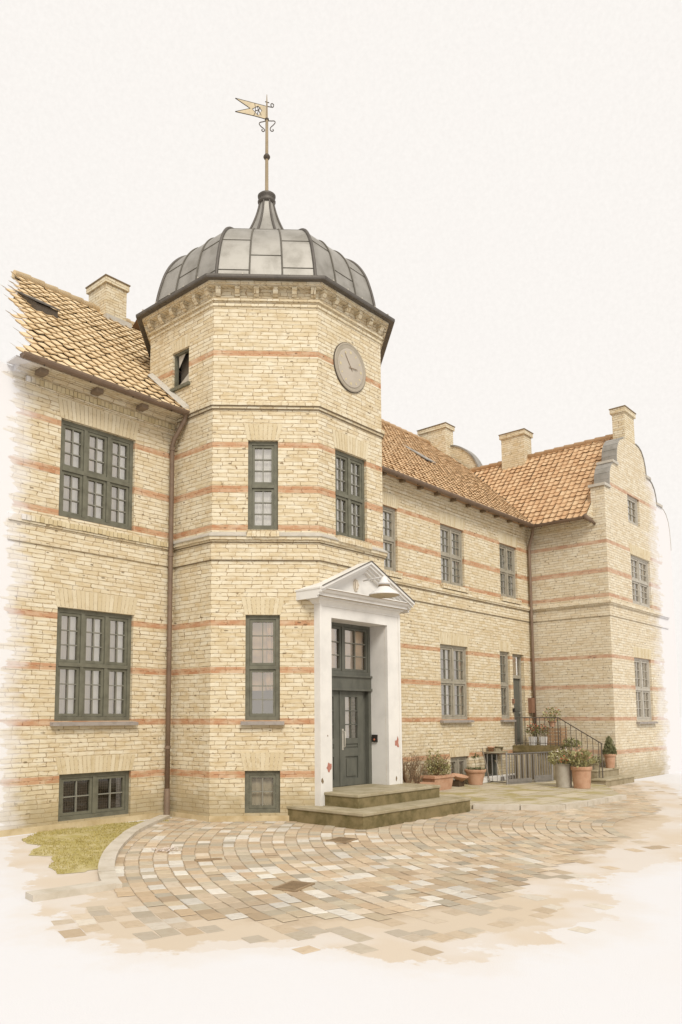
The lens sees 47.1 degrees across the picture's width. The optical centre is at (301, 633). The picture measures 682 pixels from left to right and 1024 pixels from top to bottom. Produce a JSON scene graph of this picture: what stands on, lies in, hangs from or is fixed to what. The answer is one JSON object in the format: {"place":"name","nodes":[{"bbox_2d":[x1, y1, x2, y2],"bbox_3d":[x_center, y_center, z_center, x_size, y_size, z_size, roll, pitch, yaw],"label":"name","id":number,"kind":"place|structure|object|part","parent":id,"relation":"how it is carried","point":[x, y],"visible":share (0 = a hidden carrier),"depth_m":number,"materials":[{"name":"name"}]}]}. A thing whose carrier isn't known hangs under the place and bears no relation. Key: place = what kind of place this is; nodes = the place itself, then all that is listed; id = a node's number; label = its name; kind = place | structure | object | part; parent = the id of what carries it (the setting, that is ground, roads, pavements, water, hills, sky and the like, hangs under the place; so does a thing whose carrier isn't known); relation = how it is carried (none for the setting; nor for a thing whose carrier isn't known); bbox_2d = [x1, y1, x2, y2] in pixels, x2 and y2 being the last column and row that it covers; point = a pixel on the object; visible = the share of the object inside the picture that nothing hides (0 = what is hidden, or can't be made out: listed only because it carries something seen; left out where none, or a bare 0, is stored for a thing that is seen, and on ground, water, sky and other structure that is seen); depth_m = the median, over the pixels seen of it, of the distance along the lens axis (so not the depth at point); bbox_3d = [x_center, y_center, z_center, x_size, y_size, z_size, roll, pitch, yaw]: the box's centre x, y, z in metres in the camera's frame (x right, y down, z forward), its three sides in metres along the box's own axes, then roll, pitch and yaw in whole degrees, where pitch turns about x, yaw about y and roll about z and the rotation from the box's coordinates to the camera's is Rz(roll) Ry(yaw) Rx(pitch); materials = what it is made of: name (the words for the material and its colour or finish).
{"place":"outdoors","nodes":[
{"label":"outdoors","id":0,"kind":"place"},
{"bbox_2d":[22,818,169,873],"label":"lawn","id":1,"kind":"structure","parent":0,"point":[69,835],"depth_m":11.61,"materials":[{"name":"green plant"}]},
{"bbox_2d":[0,779,681,1023],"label":"courtyard","id":2,"kind":"structure","parent":0,"point":[621,963],"depth_m":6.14,"materials":[{"name":"beige stone"}]},
{"bbox_2d":[25,880,115,901],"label":"kerb","id":3,"kind":"structure","parent":2,"relation":"on","point":[66,891],"depth_m":8.35,"materials":[{"name":"stone"}]},
{"bbox_2d":[98,815,169,888],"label":"kerb","id":4,"kind":"structure","parent":2,"relation":"on","point":[108,859],"depth_m":10.87,"materials":[{"name":"stone"}]},
{"bbox_2d":[144,845,177,853],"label":"fallen petals","id":5,"kind":"object","parent":2,"relation":"on","point":[171,848],"visible":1,"depth_m":11.06,"materials":[{"name":"white plant"}]},
{"bbox_2d":[194,858,222,861],"bbox_3d":[-1.232,2.998,10.357,0.360,0.020,0.100,2,-6,-16],"label":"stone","id":6,"kind":"object","parent":2,"relation":"on","point":[205,859],"visible":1,"depth_m":10.33,"materials":[{"name":"stone"}]},
{"bbox_2d":[272,880,314,891],"bbox_3d":[-0.085,2.819,8.713,0.300,0.020,0.460,-3,-7,28],"label":"stone","id":7,"kind":"object","parent":2,"relation":"on","point":[293,886],"visible":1,"depth_m":8.68,"materials":[{"name":"stone"}]},
{"bbox_2d":[326,837,357,842],"bbox_3d":[0.630,3.164,11.974,0.340,0.020,0.420,-4,-7,31],"label":"drain cover","id":8,"kind":"object","parent":2,"relation":"on","point":[342,840],"visible":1,"depth_m":11.95,"materials":[{"name":"metal"}]},
{"bbox_2d":[286,783,470,829],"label":"stone steps","id":9,"kind":"structure","parent":2,"relation":"on","point":[364,806],"depth_m":14.19,"materials":[{"name":"beige stone"}]},
{"bbox_2d":[473,795,626,810],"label":"terrace kerb","id":10,"kind":"structure","parent":2,"relation":"on","point":[574,804],"depth_m":15.87,"materials":[{"name":"stone"}]},
{"bbox_2d":[513,744,634,786],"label":"side stairs","id":11,"kind":"structure","parent":2,"relation":"on","point":[612,777],"depth_m":22.34,"materials":[{"name":"grey stone"}]},
{"bbox_2d":[524,723,538,744],"bbox_3d":[6.928,2.998,23.398,0.443,0.670,0.419,-6,-8,42],"label":"planter","id":12,"kind":"object","parent":11,"relation":"on","point":[532,729],"visible":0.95,"depth_m":23.35,"materials":[{"name":"white ceramic"}]},
{"bbox_2d":[536,724,548,744],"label":"planter","id":13,"kind":"object","parent":11,"relation":"on","point":[542,739],"visible":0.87,"depth_m":23.29,"materials":[{"name":"white ceramic"}]},
{"bbox_2d":[547,727,566,744],"bbox_3d":[7.662,3.059,23.381,0.460,0.540,0.400,-6,-8,42],"label":"timber crate","id":14,"kind":"object","parent":11,"relation":"on","point":[552,729],"visible":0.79,"depth_m":23.24,"materials":[{"name":"brown wood"}]},
{"bbox_2d":[541,707,560,726],"bbox_3d":[7.534,2.498,23.494,0.587,0.601,0.559,-1,-6,7],"label":"planter","id":15,"kind":"object","parent":14,"relation":"on","point":[552,724],"visible":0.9,"depth_m":23.40,"materials":[{"name":"ceramic"}]},
{"bbox_2d":[515,717,602,777],"bbox_3d":[7.349,3.220,22.356,2.598,1.665,0.036,-6,-8,42],"label":"iron railing","id":16,"kind":"object","parent":11,"relation":"on","point":[545,743],"visible":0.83,"depth_m":22.38,"materials":[{"name":"black metal"}]},
{"bbox_2d":[561,737,582,753],"bbox_3d":[7.766,3.204,22.459,0.916,0.456,0.494,4,-8,-37],"label":"planter","id":17,"kind":"object","parent":11,"relation":"on","point":[569,740],"visible":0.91,"depth_m":22.38,"materials":[{"name":"green plant"}]},
{"bbox_2d":[587,755,600,768],"bbox_3d":[8.161,3.600,21.904,0.520,0.389,0.548,1,-6,-9],"label":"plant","id":18,"kind":"object","parent":11,"relation":"on","point":[596,763],"visible":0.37,"depth_m":21.78,"materials":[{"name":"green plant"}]},
{"bbox_2d":[602,736,616,767],"bbox_3d":[8.856,3.367,22.406,0.409,0.955,0.409,-6,-8,42],"label":"potted conifer","id":19,"kind":"object","parent":11,"relation":"on","point":[609,753],"visible":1,"depth_m":22.30,"materials":[{"name":"ceramic"}]},
{"bbox_2d":[0,717,681,837],"bbox_3d":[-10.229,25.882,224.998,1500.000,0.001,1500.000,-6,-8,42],"label":"ground","id":20,"kind":"structure","parent":0,"point":[676,776],"depth_m":23.79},
{"bbox_2d":[0,270,189,836],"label":"brick wing","id":21,"kind":"structure","parent":20,"relation":"on","point":[92,411],"depth_m":14.19,"materials":[{"name":"beige brick"}]},
{"bbox_2d":[50,588,137,725],"bbox_3d":[-3.763,0.450,14.119,0.391,2.402,1.749,-6,-8,42],"label":"window","id":22,"kind":"structure","parent":21,"relation":"in","point":[93,649],"depth_m":14.17,"materials":[{"name":"grey glass"}]},
{"bbox_2d":[56,753,134,820],"bbox_3d":[-3.818,2.727,14.031,0.490,1.101,1.636,-6,-8,42],"label":"window","id":23,"kind":"structure","parent":21,"relation":"in","point":[87,794],"depth_m":13.96,"materials":[{"name":"green paint"}]},
{"bbox_2d":[58,397,138,530],"bbox_3d":[-3.837,-3.081,14.500,0.291,2.156,1.746,-6,-8,42],"label":"window","id":24,"kind":"structure","parent":21,"relation":"in","point":[96,483],"depth_m":14.51,"materials":[{"name":"grey glass"}]},
{"bbox_2d":[136,96,414,821],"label":"octagonal tower","id":25,"kind":"structure","parent":20,"relation":"on","point":[267,334],"depth_m":15.15,"materials":[{"name":"yellow brick"}]},
{"bbox_2d":[169,333,190,391],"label":"window","id":26,"kind":"structure","parent":25,"relation":"in","point":[181,360],"depth_m":16.02,"materials":[{"name":"green paint"}]},
{"bbox_2d":[241,597,283,724],"bbox_3d":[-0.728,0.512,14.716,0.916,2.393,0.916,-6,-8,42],"label":"window","id":27,"kind":"structure","parent":25,"relation":"in","point":[262,652],"depth_m":14.69,"materials":[{"name":"grey glass"}]},
{"bbox_2d":[240,752,284,812],"bbox_3d":[-0.717,2.743,14.438,0.818,1.107,0.208,0,-6,-2],"label":"window","id":28,"kind":"structure","parent":25,"relation":"in","point":[262,788],"depth_m":14.40,"materials":[{"name":"green paint"}]},
{"bbox_2d":[244,423,281,529],"bbox_3d":[-0.737,-2.997,15.048,0.743,2.111,0.208,0,-6,-2],"label":"window","id":29,"kind":"structure","parent":25,"relation":"in","point":[262,455],"depth_m":15.05,"materials":[{"name":"grey glass"}]},
{"bbox_2d":[332,429,368,540],"bbox_3d":[0.941,-2.937,15.792,0.208,2.139,1.168,-6,-8,42],"label":"window","id":30,"kind":"structure","parent":25,"relation":"in","point":[349,470],"depth_m":15.80,"materials":[{"name":"green paint"}]},
{"bbox_2d":[331,622,369,675],"bbox_3d":[0.761,0.310,15.827,0.227,1.050,1.780,-6,-8,42],"label":"window","id":31,"kind":"structure","parent":25,"relation":"in","point":[350,644],"depth_m":16.12,"materials":[{"name":"glass"}]},
{"bbox_2d":[332,674,372,786],"bbox_3d":[0.590,2.064,15.812,0.795,2.440,1.850,-6,-8,42],"label":"door","id":32,"kind":"structure","parent":25,"relation":"in","point":[351,757],"depth_m":15.86,"materials":[{"name":"paint"}]},
{"bbox_2d":[363,576,399,597],"bbox_3d":[1.583,-0.899,15.078,0.599,0.424,0.718,1,-6,-12],"label":"wall lamp","id":33,"kind":"object","parent":25,"relation":"attached to","point":[384,589],"visible":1,"depth_m":14.89,"materials":[{"name":"white metal"}]},
{"bbox_2d":[132,319,536,785],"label":"brick range","id":34,"kind":"structure","parent":20,"relation":"on","point":[466,625],"depth_m":21.79,"materials":[{"name":"yellow brick"}]},
{"bbox_2d":[382,491,398,571],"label":"window","id":35,"kind":"structure","parent":34,"relation":"in","point":[389,544],"depth_m":19.57,"materials":[{"name":"grey paint"}]},
{"bbox_2d":[438,510,464,586],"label":"window","id":36,"kind":"structure","parent":34,"relation":"in","point":[450,538],"depth_m":21.63,"materials":[{"name":"grey paint"}]},
{"bbox_2d":[438,631,473,722],"bbox_3d":[4.097,1.190,21.197,0.391,2.424,1.568,-6,-8,42],"label":"window","id":37,"kind":"structure","parent":34,"relation":"in","point":[452,658],"depth_m":21.23,"materials":[{"name":"grey glass"}]},
{"bbox_2d":[449,748,469,779],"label":"window","id":38,"kind":"structure","parent":34,"relation":"in","point":[458,763],"depth_m":21.08,"materials":[{"name":"grey paint"}]},
{"bbox_2d":[487,746,494,751],"bbox_3d":[5.353,3.253,22.015,0.204,0.140,0.204,-6,-8,42],"label":"flowerpot","id":39,"kind":"object","parent":34,"relation":"on","point":[490,748],"visible":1,"depth_m":21.95,"materials":[{"name":"ceramic"}]},
{"bbox_3d":[5.453,3.848,22.182,0.420,1.010,0.990,-6,-8,42],"label":"basement door","id":40,"kind":"part","parent":34,"relation":"part of","materials":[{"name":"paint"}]},
{"bbox_2d":[498,640,515,721],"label":"window","id":41,"kind":"structure","parent":34,"relation":"in","point":[503,646],"depth_m":23.33,"materials":[{"name":"grey paint"}]},
{"bbox_2d":[498,532,516,598],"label":"window","id":42,"kind":"structure","parent":34,"relation":"in","point":[507,570],"depth_m":23.96,"materials":[{"name":"grey paint"}]},
{"bbox_3d":[6.520,2.004,23.873,0.182,2.750,0.730,-6,-8,42],"label":"door","id":43,"kind":"part","parent":34,"relation":"part of","materials":[{"name":"grey paint"}]},
{"bbox_2d":[528,698,534,712],"bbox_3d":[7.160,2.224,24.207,0.120,0.460,0.280,-6,-8,42],"label":"mailbox","id":44,"kind":"object","parent":34,"relation":"attached to","point":[531,705],"visible":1,"depth_m":24.12,"materials":[{"name":"red metal"}]},
{"bbox_2d":[470,405,681,778],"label":"gabled wing","id":45,"kind":"structure","parent":20,"relation":"on","point":[605,654],"depth_m":24.41,"materials":[{"name":"beige brick"}]},
{"bbox_2d":[627,495,637,525],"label":"window","id":46,"kind":"structure","parent":45,"relation":"in","point":[631,501],"depth_m":25.44,"materials":[{"name":"grey paint"}]},
{"bbox_2d":[629,544,649,607],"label":"window","id":47,"kind":"structure","parent":45,"relation":"in","point":[639,586],"depth_m":25.35,"materials":[{"name":"grey paint"}]},
{"bbox_2d":[633,647,657,723],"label":"window","id":48,"kind":"structure","parent":45,"relation":"in","point":[641,665],"depth_m":24.79,"materials":[{"name":"grey paint"}]},
{"bbox_2d":[0,0,681,716],"label":"sky","id":49,"kind":"structure","parent":0,"point":[503,178],"materials":[{"name":"white"}]},
{"bbox_2d":[439,779,620,808],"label":"terrace","id":50,"kind":"structure","parent":0,"point":[545,793],"depth_m":18.41,"materials":[{"name":"beige stone"}]},
{"bbox_2d":[402,753,434,784],"bbox_3d":[2.638,3.288,18.501,0.666,0.978,1.415,-6,-8,42],"label":"planter","id":51,"kind":"object","parent":50,"relation":"on","point":[407,778],"visible":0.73,"depth_m":18.44,"materials":[{"name":"ceramic"}]},
{"bbox_2d":[420,748,454,790],"bbox_3d":[3.406,3.358,19.436,0.632,1.033,0.936,-6,-8,42],"label":"planter","id":52,"kind":"object","parent":50,"relation":"on","point":[443,780],"visible":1,"depth_m":19.33,"materials":[{"name":"ceramic"}]},
{"bbox_2d":[451,773,467,786],"bbox_3d":[4.132,3.803,20.314,0.445,0.329,0.460,-6,-8,42],"label":"bowl","id":53,"kind":"object","parent":50,"relation":"on","point":[458,781],"visible":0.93,"depth_m":20.24,"materials":[{"name":"ceramic"}]},
{"bbox_2d":[464,753,485,784],"bbox_3d":[4.655,3.603,20.889,0.576,0.846,0.576,-6,-8,42],"label":"planter","id":54,"kind":"object","parent":50,"relation":"on","point":[475,775],"visible":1,"depth_m":20.69,"materials":[{"name":"ceramic"}]},
{"bbox_2d":[482,748,489,782],"bbox_3d":[5.082,3.686,21.422,0.285,1.105,0.260,-6,-8,42],"label":"broom","id":55,"kind":"object","parent":50,"relation":"on","point":[486,765],"visible":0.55,"depth_m":21.44,"materials":[{"name":"wood"}]},
{"bbox_2d":[483,773,514,782],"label":"light well kerb","id":56,"kind":"structure","parent":50,"relation":"on","point":[486,780],"depth_m":21.90,"materials":[{"name":"white paint"}]},
{"bbox_2d":[482,751,553,784],"bbox_3d":[6.065,3.695,21.703,1.926,0.860,0.906,4,-7,-32],"label":"metal guard","id":57,"kind":"object","parent":50,"relation":"on","point":[542,778],"visible":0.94,"depth_m":21.30,"materials":[{"name":"metal"}]},
{"bbox_2d":[515,754,537,779],"bbox_3d":[6.410,3.804,22.201,0.100,0.744,1.190,-6,-8,42],"label":"plank screen","id":58,"kind":"object","parent":50,"relation":"on","point":[526,765],"visible":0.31,"depth_m":22.21,"materials":[{"name":"wood"}]},
{"bbox_2d":[547,747,573,787],"bbox_3d":[6.721,3.420,20.054,0.824,1.020,0.816,-6,-8,42],"label":"planter","id":59,"kind":"object","parent":50,"relation":"on","point":[563,772],"visible":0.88,"depth_m":19.88,"materials":[{"name":"ceramic"}]},
{"bbox_2d":[567,745,595,788],"bbox_3d":[7.086,3.355,19.760,0.770,1.085,0.729,-6,-8,42],"label":"planter","id":60,"kind":"object","parent":50,"relation":"on","point":[581,773],"visible":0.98,"depth_m":19.60,"materials":[{"name":"ceramic"}]}
]}

